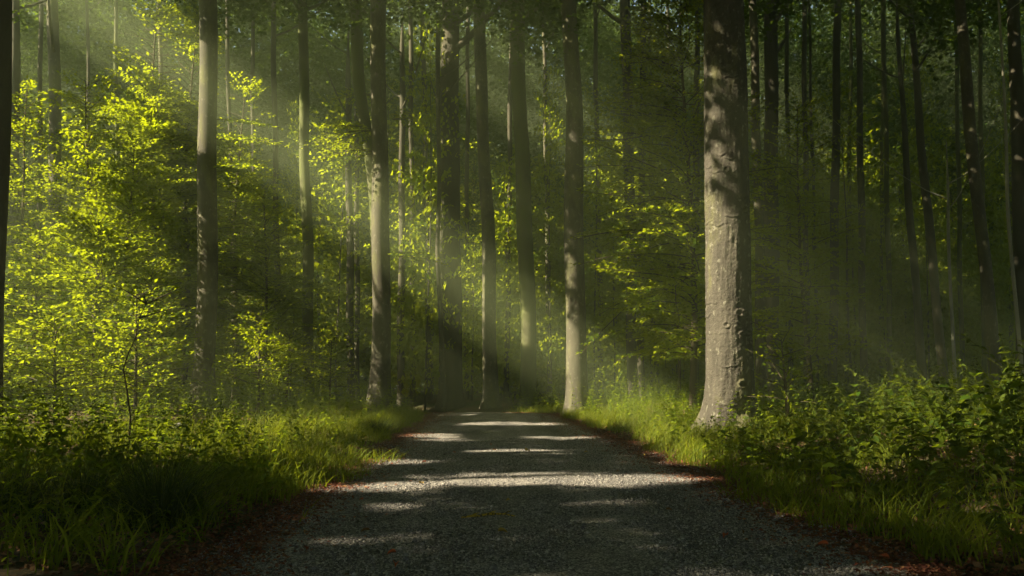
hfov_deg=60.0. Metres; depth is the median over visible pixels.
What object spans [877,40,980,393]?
young beech
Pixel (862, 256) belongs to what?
young beech
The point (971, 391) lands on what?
nettle
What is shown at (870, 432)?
nettle
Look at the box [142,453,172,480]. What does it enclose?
broad leaved weed
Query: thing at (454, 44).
beech tree
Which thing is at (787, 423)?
nettle
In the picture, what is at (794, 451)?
nettle
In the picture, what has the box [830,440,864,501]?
nettle
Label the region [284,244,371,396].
young beech
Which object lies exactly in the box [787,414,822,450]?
bramble
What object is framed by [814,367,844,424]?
nettle
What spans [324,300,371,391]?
young beech
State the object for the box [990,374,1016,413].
bramble
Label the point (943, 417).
nettle
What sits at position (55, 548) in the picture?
tall grass
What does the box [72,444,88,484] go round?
broad leaved weed
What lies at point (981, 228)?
beech tree
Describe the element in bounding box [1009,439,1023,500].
nettle
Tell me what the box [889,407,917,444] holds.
bramble
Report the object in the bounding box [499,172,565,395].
young beech
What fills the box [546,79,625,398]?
young beech
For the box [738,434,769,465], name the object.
nettle
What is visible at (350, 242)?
beech tree
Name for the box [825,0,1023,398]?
beech tree
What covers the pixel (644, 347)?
young beech
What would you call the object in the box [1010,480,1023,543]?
bramble
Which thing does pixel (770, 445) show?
nettle
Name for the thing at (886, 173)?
beech tree
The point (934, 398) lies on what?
nettle
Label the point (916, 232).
young beech
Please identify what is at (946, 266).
young beech
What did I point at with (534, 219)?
young beech
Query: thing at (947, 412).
nettle
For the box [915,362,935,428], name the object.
nettle
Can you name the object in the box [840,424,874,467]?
nettle
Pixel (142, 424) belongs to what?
undergrowth
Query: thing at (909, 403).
nettle
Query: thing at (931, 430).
tall weed
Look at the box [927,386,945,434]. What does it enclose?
nettle
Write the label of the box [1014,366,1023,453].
nettle
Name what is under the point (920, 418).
bramble
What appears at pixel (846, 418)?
nettle
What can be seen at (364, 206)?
young beech
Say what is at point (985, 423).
nettle
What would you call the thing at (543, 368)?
young beech
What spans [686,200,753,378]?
young beech
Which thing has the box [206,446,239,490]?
broad leaved weed
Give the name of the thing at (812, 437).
bramble
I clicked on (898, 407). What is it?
nettle
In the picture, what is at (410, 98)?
beech tree
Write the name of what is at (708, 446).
nettle
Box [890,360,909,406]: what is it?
nettle
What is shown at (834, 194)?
beech tree
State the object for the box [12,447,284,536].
grass tussock
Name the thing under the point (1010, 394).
nettle
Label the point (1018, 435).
nettle
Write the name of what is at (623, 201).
young beech
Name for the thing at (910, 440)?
nettle
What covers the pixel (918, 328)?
beech tree
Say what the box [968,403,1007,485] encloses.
nettle
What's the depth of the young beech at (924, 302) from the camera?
52.87 m
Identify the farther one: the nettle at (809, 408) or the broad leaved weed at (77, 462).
the nettle at (809, 408)
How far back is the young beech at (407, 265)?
66.36 m
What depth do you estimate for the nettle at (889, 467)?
9.60 m
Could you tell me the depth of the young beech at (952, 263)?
61.14 m
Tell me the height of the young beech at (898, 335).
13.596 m
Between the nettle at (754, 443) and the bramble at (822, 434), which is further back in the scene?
the nettle at (754, 443)
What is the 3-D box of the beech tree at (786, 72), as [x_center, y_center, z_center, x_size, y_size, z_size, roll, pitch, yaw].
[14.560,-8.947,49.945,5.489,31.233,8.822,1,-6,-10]
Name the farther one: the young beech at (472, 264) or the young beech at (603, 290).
the young beech at (472, 264)
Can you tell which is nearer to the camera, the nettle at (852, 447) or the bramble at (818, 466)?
the nettle at (852, 447)
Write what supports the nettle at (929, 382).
on the forest ground at (470, 406)
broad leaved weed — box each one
[6,414,32,456]
[6,414,55,451]
[16,443,49,486]
[25,450,61,501]
[40,416,64,464]
[45,455,75,501]
[49,447,82,492]
[57,456,72,482]
[63,439,98,485]
[70,449,110,487]
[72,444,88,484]
[96,465,127,509]
[126,436,152,473]
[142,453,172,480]
[153,453,184,470]
[159,453,172,478]
[184,452,199,484]
[192,454,224,488]
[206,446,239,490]
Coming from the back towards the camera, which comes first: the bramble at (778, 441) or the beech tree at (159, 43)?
the beech tree at (159, 43)
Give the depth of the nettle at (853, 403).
14.39 m
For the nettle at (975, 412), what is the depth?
12.89 m
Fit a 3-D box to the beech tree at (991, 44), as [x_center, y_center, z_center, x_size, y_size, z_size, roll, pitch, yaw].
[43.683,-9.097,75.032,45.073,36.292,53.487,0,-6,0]
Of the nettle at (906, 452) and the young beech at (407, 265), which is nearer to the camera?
the nettle at (906, 452)
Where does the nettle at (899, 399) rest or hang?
on the forest ground at (470, 406)
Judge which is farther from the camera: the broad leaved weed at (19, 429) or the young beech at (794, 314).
the young beech at (794, 314)
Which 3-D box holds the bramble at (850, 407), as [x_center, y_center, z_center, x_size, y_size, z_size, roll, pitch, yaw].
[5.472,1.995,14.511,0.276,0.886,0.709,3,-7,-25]
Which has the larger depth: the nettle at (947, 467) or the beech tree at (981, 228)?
the beech tree at (981, 228)
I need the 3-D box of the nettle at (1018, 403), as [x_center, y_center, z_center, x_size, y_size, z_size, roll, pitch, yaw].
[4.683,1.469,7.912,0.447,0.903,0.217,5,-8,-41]
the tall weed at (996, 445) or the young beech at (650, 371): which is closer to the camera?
the tall weed at (996, 445)
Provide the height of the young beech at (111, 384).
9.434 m
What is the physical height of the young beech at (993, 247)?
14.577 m
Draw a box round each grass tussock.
[0,457,95,514]
[7,454,163,512]
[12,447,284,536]
[352,413,403,434]
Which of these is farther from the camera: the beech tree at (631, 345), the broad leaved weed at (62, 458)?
the beech tree at (631, 345)
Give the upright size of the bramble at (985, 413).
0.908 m
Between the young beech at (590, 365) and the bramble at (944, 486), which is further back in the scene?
the young beech at (590, 365)
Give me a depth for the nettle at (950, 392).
12.31 m
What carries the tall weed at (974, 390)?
on the forest ground at (470, 406)
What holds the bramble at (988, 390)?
on the forest ground at (470, 406)
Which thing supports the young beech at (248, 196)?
on the forest ground at (470, 406)
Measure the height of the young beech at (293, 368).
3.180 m
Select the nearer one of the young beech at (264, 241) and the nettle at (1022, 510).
the nettle at (1022, 510)
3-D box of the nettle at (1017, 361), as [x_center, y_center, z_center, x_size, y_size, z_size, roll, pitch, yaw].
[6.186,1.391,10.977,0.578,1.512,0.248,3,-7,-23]
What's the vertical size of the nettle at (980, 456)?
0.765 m
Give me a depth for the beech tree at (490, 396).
44.33 m
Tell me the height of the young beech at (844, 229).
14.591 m
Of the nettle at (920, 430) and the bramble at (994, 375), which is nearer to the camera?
the nettle at (920, 430)
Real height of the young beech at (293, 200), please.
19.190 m
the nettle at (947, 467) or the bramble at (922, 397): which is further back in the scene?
the bramble at (922, 397)
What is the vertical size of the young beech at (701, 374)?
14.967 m
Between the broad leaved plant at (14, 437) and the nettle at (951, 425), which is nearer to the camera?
the broad leaved plant at (14, 437)
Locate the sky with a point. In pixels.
(145, 0)
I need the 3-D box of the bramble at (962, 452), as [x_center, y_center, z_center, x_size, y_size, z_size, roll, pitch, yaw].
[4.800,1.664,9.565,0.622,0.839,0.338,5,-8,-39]
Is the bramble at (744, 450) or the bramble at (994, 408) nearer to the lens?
the bramble at (994, 408)
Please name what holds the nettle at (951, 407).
on the forest ground at (470, 406)
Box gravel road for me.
[180,412,963,575]
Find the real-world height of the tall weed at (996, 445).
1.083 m
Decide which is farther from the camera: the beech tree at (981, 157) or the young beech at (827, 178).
the young beech at (827, 178)
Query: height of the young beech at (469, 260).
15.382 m
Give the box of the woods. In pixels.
[4,78,1004,392]
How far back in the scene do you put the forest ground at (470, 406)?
8.76 m
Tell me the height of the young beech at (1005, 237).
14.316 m
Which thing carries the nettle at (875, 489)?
on the forest ground at (470, 406)
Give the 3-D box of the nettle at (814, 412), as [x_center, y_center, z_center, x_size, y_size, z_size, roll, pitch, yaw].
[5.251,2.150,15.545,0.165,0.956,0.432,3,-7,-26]
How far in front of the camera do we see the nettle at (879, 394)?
15.19 m
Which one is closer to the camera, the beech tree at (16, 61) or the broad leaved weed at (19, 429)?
the broad leaved weed at (19, 429)
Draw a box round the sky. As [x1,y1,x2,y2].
[30,0,1022,385]
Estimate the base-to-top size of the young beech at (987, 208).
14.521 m
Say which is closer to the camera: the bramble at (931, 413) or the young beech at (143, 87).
the bramble at (931, 413)
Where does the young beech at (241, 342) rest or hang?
on the forest ground at (470, 406)
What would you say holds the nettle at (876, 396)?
on the forest ground at (470, 406)
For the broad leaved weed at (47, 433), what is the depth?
10.29 m
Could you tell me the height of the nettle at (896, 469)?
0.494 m
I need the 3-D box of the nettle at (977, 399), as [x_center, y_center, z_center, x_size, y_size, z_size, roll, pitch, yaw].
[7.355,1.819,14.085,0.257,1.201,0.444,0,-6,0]
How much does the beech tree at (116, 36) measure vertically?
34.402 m
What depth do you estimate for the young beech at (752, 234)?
50.98 m
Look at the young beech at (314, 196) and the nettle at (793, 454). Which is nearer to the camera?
the nettle at (793, 454)
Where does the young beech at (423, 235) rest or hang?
on the forest ground at (470, 406)
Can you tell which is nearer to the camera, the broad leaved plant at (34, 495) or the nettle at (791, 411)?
the broad leaved plant at (34, 495)
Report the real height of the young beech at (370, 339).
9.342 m
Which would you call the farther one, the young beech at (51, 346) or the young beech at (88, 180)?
the young beech at (88, 180)
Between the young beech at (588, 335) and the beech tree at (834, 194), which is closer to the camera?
the beech tree at (834, 194)
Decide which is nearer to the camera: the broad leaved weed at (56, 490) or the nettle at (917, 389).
the broad leaved weed at (56, 490)
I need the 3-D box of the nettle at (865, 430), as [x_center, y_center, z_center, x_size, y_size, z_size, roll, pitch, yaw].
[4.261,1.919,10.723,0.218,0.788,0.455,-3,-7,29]
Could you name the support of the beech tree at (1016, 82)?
on the forest ground at (470, 406)
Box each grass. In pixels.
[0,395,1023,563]
[0,406,1023,575]
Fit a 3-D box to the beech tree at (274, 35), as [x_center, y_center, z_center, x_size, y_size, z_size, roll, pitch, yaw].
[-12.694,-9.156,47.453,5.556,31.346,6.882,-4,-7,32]
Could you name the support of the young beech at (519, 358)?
on the forest ground at (470, 406)
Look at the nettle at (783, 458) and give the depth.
12.28 m
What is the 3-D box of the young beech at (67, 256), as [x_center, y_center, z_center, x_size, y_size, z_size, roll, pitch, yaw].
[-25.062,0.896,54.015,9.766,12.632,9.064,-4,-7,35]
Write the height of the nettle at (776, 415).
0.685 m
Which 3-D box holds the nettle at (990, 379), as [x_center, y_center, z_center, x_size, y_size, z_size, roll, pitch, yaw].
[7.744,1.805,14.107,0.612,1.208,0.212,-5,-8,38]
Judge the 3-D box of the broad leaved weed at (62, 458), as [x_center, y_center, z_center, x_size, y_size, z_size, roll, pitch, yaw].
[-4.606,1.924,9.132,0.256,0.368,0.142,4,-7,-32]
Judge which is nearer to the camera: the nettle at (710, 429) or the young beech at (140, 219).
the nettle at (710, 429)
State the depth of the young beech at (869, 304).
49.94 m
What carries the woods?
on the forest ground at (470, 406)
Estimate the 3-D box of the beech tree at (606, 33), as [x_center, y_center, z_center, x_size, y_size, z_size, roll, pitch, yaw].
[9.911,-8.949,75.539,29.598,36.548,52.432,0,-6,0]
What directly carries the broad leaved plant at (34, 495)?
on the forest ground at (470, 406)
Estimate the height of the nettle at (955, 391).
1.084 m
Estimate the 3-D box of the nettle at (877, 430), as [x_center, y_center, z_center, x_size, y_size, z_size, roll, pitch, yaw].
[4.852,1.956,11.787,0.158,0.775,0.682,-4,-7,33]
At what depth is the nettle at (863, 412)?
13.60 m
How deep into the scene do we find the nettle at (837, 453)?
10.15 m
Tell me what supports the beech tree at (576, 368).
on the forest ground at (470, 406)
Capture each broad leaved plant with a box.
[0,387,41,482]
[0,418,23,483]
[13,453,55,519]
[19,386,75,450]
[76,420,96,483]
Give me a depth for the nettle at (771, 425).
14.81 m
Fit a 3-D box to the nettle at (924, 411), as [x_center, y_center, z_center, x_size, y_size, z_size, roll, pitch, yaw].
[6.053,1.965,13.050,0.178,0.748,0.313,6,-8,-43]
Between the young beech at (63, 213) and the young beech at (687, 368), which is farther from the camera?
the young beech at (63, 213)
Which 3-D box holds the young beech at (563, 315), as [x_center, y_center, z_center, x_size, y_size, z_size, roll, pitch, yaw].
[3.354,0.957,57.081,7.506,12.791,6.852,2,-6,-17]
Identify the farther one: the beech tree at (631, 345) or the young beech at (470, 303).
the young beech at (470, 303)
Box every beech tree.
[0,0,11,433]
[5,0,407,306]
[7,0,278,270]
[7,0,298,261]
[7,2,47,245]
[10,0,186,403]
[19,0,63,402]
[20,2,59,397]
[21,7,98,233]
[89,0,257,373]
[107,0,190,396]
[137,0,314,407]
[165,0,262,390]
[176,0,367,405]
[182,0,297,403]
[234,0,328,400]
[241,0,408,274]
[242,0,506,402]
[288,0,363,401]
[297,0,495,407]
[362,0,431,405]
[367,0,498,411]
[390,0,424,402]
[397,1,436,400]
[416,0,500,409]
[435,0,492,399]
[443,0,598,413]
[445,0,555,408]
[459,0,564,401]
[468,0,587,407]
[486,0,782,396]
[525,0,594,400]
[527,0,617,401]
[547,0,655,400]
[579,0,703,399]
[616,0,792,401]
[648,2,702,398]
[690,0,765,433]
[697,0,861,405]
[700,0,844,402]
[744,0,795,393]
[747,0,887,401]
[747,0,1023,287]
[761,0,869,397]
[798,0,956,385]
[802,3,809,395]
[823,0,1022,398]
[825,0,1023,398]
[827,0,841,399]
[841,0,924,399]
[841,0,954,399]
[855,0,880,400]
[906,0,1023,396]
[915,1,977,394]
[924,0,1023,378]
[954,0,1003,402]
[968,0,1021,389]
[997,0,1023,395]
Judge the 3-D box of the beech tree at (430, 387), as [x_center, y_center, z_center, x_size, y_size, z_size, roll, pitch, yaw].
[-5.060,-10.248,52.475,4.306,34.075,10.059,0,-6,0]
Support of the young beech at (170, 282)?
on the forest ground at (470, 406)
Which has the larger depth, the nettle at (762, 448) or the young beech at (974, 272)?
the young beech at (974, 272)
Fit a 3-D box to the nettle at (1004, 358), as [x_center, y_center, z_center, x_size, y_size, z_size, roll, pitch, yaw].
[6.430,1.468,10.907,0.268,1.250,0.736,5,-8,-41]
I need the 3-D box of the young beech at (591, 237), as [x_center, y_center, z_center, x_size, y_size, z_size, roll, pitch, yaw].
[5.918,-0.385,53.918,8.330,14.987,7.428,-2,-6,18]
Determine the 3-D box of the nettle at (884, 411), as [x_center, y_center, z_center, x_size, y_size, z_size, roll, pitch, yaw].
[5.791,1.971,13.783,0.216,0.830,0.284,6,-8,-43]
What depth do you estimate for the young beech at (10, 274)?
68.62 m
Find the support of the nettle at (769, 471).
on the forest ground at (470, 406)
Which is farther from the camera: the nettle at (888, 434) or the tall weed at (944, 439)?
the nettle at (888, 434)
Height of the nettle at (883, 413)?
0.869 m
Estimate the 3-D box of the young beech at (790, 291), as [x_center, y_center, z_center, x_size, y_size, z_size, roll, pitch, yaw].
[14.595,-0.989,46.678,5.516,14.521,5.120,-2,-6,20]
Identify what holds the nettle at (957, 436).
on the forest ground at (470, 406)
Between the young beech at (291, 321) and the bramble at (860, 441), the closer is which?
the bramble at (860, 441)
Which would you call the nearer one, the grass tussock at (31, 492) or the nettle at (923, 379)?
the grass tussock at (31, 492)
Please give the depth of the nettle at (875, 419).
12.30 m
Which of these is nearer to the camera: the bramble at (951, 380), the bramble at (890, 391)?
the bramble at (951, 380)
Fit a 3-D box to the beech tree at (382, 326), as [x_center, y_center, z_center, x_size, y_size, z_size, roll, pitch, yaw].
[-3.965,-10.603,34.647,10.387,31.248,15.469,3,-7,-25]
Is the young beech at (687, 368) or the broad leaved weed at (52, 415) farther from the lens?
the young beech at (687, 368)
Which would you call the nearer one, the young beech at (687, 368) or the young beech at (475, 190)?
the young beech at (687, 368)
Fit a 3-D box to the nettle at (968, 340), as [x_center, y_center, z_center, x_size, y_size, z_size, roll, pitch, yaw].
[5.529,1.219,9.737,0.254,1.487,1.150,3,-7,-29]
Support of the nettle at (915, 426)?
on the forest ground at (470, 406)
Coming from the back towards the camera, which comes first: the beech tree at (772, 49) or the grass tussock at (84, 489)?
the beech tree at (772, 49)
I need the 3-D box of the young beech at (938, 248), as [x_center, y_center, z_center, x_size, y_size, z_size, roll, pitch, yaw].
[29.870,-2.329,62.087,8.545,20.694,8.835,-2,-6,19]
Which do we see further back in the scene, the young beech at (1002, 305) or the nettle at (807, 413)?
the young beech at (1002, 305)
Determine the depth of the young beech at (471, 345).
47.18 m
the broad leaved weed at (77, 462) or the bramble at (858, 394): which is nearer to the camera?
the broad leaved weed at (77, 462)
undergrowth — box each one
[0,363,1023,575]
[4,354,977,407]
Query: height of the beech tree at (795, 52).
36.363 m
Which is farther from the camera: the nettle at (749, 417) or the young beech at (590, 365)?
the young beech at (590, 365)
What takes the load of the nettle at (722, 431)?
on the forest ground at (470, 406)
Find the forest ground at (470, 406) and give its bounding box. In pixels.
[0,387,1023,575]
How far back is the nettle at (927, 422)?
11.50 m
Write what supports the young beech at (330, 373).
on the forest ground at (470, 406)
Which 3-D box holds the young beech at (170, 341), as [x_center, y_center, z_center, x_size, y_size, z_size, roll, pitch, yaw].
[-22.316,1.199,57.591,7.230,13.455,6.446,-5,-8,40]
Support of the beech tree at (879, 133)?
on the forest ground at (470, 406)
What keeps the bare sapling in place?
on the forest ground at (470, 406)
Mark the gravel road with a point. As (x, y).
(482, 426)
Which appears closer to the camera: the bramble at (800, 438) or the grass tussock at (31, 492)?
the grass tussock at (31, 492)
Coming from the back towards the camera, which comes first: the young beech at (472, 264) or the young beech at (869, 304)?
the young beech at (472, 264)
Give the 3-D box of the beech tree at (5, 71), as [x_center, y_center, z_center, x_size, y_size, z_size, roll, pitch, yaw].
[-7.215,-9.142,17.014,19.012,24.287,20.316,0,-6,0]
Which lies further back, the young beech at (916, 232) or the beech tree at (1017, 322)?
the young beech at (916, 232)
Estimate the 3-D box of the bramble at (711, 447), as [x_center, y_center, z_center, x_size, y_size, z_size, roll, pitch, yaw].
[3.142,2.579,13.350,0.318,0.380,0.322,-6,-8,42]
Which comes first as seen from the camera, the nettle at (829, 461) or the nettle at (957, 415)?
the nettle at (957, 415)
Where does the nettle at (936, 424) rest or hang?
on the forest ground at (470, 406)
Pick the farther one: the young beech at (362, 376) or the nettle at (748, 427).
the young beech at (362, 376)
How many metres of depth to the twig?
8.32 m
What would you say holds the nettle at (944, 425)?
on the forest ground at (470, 406)
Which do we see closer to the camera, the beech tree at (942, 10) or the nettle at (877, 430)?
the nettle at (877, 430)
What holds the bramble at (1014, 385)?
on the forest ground at (470, 406)
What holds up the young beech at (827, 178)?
on the forest ground at (470, 406)
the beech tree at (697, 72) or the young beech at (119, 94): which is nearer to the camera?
the beech tree at (697, 72)
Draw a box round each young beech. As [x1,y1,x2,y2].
[3,75,92,404]
[3,202,186,411]
[3,217,118,408]
[3,251,10,385]
[3,301,118,425]
[4,68,167,404]
[4,98,124,402]
[5,207,36,391]
[23,143,83,390]
[24,88,143,334]
[44,205,131,400]
[46,128,196,406]
[68,88,176,394]
[71,0,244,401]
[72,278,195,419]
[84,123,195,394]
[85,256,206,415]
[85,270,140,397]
[116,0,272,401]
[153,211,196,393]
[173,212,293,398]
[177,71,290,400]
[192,171,338,403]
[206,298,304,410]
[215,143,294,401]
[215,247,256,392]
[242,323,320,409]
[250,249,323,396]
[256,232,314,395]
[259,85,396,398]
[271,96,324,400]
[282,254,331,396]
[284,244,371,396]
[291,259,333,391]
[293,331,364,402]
[297,92,371,399]
[314,67,438,398]
[315,232,408,394]
[318,193,371,388]
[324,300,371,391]
[353,107,481,391]
[360,256,438,392]
[362,146,437,394]
[369,160,433,395]
[388,21,481,409]
[395,187,481,392]
[405,179,512,390]
[422,135,520,396]
[425,208,504,391]
[434,169,480,388]
[436,227,504,400]
[462,144,597,392]
[462,148,552,401]
[462,156,606,394]
[462,235,518,392]
[469,264,520,393]
[498,263,565,398]
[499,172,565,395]
[510,178,619,394]
[515,249,617,394]
[531,47,586,401]
[535,190,613,400]
[537,206,613,399]
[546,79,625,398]
[553,158,677,398]
[568,0,807,408]
[584,82,685,391]
[584,166,688,391]
[585,145,648,398]
[591,113,650,389]
[596,196,705,393]
[597,27,699,398]
[606,230,705,400]
[618,168,705,396]
[625,143,705,399]
[647,258,704,395]
[675,195,799,385]
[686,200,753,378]
[744,327,820,421]
[749,89,876,407]
[749,158,852,393]
[751,133,842,396]
[751,205,857,396]
[752,194,845,391]
[780,156,908,393]
[784,70,852,388]
[792,65,906,391]
[793,99,956,393]
[799,120,844,385]
[803,149,915,401]
[830,84,921,389]
[841,149,981,391]
[850,155,916,391]
[859,250,981,389]
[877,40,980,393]
[884,108,978,389]
[886,179,1015,385]
[892,121,1015,394]
[913,144,984,374]
[924,202,1015,391]
[928,228,1003,391]
[938,200,993,381]
[942,142,1015,380]
[948,189,1008,381]
[963,176,1015,377]
[966,228,1015,369]
[975,48,1015,374]
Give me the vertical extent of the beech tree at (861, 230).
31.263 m
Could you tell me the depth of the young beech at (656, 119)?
27.16 m
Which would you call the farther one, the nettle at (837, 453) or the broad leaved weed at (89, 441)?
the nettle at (837, 453)
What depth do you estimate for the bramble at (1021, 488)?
7.05 m
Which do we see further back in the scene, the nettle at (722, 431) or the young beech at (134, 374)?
the young beech at (134, 374)
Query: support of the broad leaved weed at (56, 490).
on the forest ground at (470, 406)
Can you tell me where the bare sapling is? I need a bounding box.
[108,284,182,458]
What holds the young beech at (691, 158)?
on the forest ground at (470, 406)
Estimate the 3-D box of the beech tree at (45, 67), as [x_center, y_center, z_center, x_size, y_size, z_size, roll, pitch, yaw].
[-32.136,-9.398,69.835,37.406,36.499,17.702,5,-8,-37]
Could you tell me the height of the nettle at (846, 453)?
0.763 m
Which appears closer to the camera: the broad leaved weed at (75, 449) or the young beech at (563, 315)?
the broad leaved weed at (75, 449)
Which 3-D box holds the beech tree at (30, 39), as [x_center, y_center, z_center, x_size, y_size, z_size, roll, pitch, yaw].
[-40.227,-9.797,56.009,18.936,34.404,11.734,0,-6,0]
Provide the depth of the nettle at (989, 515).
6.32 m
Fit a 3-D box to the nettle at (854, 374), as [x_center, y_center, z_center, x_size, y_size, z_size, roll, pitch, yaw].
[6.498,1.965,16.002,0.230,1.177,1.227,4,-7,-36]
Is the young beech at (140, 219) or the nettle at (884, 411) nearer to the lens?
the nettle at (884, 411)
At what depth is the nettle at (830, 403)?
15.26 m
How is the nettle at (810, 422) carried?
on the forest ground at (470, 406)
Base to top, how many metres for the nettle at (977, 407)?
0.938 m
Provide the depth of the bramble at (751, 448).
13.43 m
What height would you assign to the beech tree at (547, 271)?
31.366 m
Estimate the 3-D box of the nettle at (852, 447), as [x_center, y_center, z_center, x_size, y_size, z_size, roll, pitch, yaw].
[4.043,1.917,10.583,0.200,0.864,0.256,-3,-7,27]
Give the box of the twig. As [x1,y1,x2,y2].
[461,510,514,517]
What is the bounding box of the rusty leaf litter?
[19,411,1023,575]
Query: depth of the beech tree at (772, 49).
43.69 m
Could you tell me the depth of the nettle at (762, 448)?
11.64 m
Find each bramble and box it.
[708,446,730,464]
[738,427,761,452]
[746,435,765,459]
[773,439,791,463]
[784,428,802,456]
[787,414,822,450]
[792,431,824,459]
[800,417,824,450]
[801,446,833,475]
[805,439,821,465]
[807,415,840,453]
[821,404,838,439]
[822,455,858,494]
[826,425,862,460]
[832,383,862,433]
[846,421,865,450]
[850,384,881,428]
[875,375,902,422]
[877,415,928,472]
[883,421,930,491]
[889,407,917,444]
[890,407,953,480]
[897,388,938,440]
[913,378,953,430]
[916,389,926,416]
[920,379,957,427]
[922,470,972,515]
[923,403,937,436]
[925,386,984,460]
[930,403,973,480]
[953,380,976,437]
[963,384,1013,443]
[969,372,1016,464]
[973,395,993,445]
[975,382,1002,440]
[979,406,1010,460]
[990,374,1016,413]
[1003,382,1023,454]
[1003,475,1023,519]
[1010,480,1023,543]
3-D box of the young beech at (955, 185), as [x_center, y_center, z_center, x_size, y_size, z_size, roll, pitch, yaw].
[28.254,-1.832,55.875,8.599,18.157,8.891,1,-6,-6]
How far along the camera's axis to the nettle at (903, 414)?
12.84 m
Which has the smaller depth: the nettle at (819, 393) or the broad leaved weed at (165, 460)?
the broad leaved weed at (165, 460)
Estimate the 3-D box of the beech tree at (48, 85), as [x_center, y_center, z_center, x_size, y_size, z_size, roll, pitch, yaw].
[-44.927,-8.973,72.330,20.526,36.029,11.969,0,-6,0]
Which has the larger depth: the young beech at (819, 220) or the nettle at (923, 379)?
the young beech at (819, 220)
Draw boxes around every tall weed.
[786,421,791,475]
[924,396,945,469]
[925,396,956,488]
[950,362,996,441]
[974,358,1022,464]
[978,375,1004,462]
[990,377,1011,481]
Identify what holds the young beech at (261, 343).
on the forest ground at (470, 406)
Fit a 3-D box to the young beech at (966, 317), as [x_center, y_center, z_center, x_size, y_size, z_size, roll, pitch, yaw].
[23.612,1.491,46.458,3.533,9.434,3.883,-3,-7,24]
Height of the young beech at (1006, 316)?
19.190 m
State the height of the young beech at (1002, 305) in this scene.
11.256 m
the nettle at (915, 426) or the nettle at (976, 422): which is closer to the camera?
the nettle at (915, 426)
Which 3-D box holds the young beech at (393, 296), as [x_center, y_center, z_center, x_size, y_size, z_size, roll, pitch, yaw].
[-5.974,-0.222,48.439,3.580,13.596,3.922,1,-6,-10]
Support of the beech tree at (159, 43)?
on the forest ground at (470, 406)
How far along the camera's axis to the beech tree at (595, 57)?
55.32 m
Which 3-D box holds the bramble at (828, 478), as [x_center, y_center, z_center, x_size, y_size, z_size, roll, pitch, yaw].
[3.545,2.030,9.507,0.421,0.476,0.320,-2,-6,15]
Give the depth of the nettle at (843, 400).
14.30 m
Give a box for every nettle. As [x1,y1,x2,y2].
[694,415,723,449]
[700,435,716,463]
[711,415,732,453]
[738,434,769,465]
[739,413,757,446]
[743,403,755,446]
[744,434,779,475]
[747,424,762,460]
[755,424,769,453]
[756,411,779,451]
[760,428,777,464]
[761,457,776,481]
[767,407,778,444]
[774,411,793,449]
[775,425,789,457]
[776,408,796,443]
[779,445,788,466]
[784,442,799,465]
[785,392,796,431]
[789,439,800,466]
[790,445,813,488]
[791,401,801,444]
[795,369,841,424]
[799,387,824,429]
[802,383,819,423]
[804,410,825,460]
[804,412,850,461]
[804,445,812,477]
[809,411,828,460]
[810,418,832,477]
[813,414,821,446]
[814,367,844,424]
[820,449,877,500]
[821,447,835,481]
[822,382,840,425]
[826,387,838,447]
[828,437,850,489]
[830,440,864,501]
[833,407,894,458]
[834,466,859,508]
[835,388,855,430]
[835,414,854,459]
[836,380,863,432]
[836,399,853,444]
[838,414,857,460]
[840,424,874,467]
[843,365,901,420]
[845,412,857,480]
[846,396,886,438]
[846,449,868,495]
[847,408,859,435]
[854,412,900,461]
[856,404,904,458]
[857,414,876,473]
[861,376,889,423]
[863,450,883,501]
[866,386,885,434]
[867,393,880,453]
[867,405,880,472]
[872,406,884,457]
[874,372,887,416]
[876,374,887,433]
[876,451,896,492]
[877,388,894,431]
[881,421,895,456]
[881,452,914,501]
[883,386,912,431]
[885,427,924,485]
[888,398,903,457]
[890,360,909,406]
[891,394,925,431]
[892,374,938,449]
[896,391,954,438]
[897,392,908,441]
[899,360,918,424]
[899,372,972,460]
[899,380,913,440]
[899,423,959,491]
[902,364,946,428]
[903,408,918,485]
[903,411,937,457]
[903,424,964,499]
[906,378,938,428]
[910,366,972,458]
[910,416,937,458]
[910,419,938,476]
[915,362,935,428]
[915,391,954,447]
[918,378,944,445]
[918,396,930,424]
[920,385,988,478]
[923,403,949,453]
[924,460,981,534]
[927,366,935,417]
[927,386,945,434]
[931,381,985,472]
[935,366,970,435]
[938,377,954,426]
[941,420,1003,486]
[942,381,953,438]
[949,408,974,467]
[951,372,959,426]
[951,374,997,415]
[954,396,977,441]
[955,459,993,523]
[956,359,986,445]
[957,370,972,428]
[959,333,1023,393]
[961,359,1023,421]
[967,416,990,476]
[968,399,979,433]
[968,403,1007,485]
[969,381,983,435]
[970,365,980,420]
[974,476,1011,557]
[976,364,1015,424]
[977,375,1022,426]
[978,397,1011,494]
[986,467,1017,551]
[987,374,1008,425]
[990,364,1023,430]
[993,340,1023,439]
[993,411,1023,476]
[997,333,1023,442]
[997,423,1014,476]
[998,363,1018,473]
[999,374,1023,434]
[1001,373,1019,455]
[1002,357,1023,383]
[1007,358,1023,420]
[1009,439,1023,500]
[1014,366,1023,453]
[1015,402,1023,444]
[1015,490,1023,527]
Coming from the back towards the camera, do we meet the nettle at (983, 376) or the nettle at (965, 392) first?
the nettle at (965, 392)
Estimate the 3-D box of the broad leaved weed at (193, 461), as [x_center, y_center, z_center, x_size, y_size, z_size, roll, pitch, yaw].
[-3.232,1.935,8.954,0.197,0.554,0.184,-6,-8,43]
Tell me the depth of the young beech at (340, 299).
70.51 m
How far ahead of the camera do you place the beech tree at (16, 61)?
39.00 m

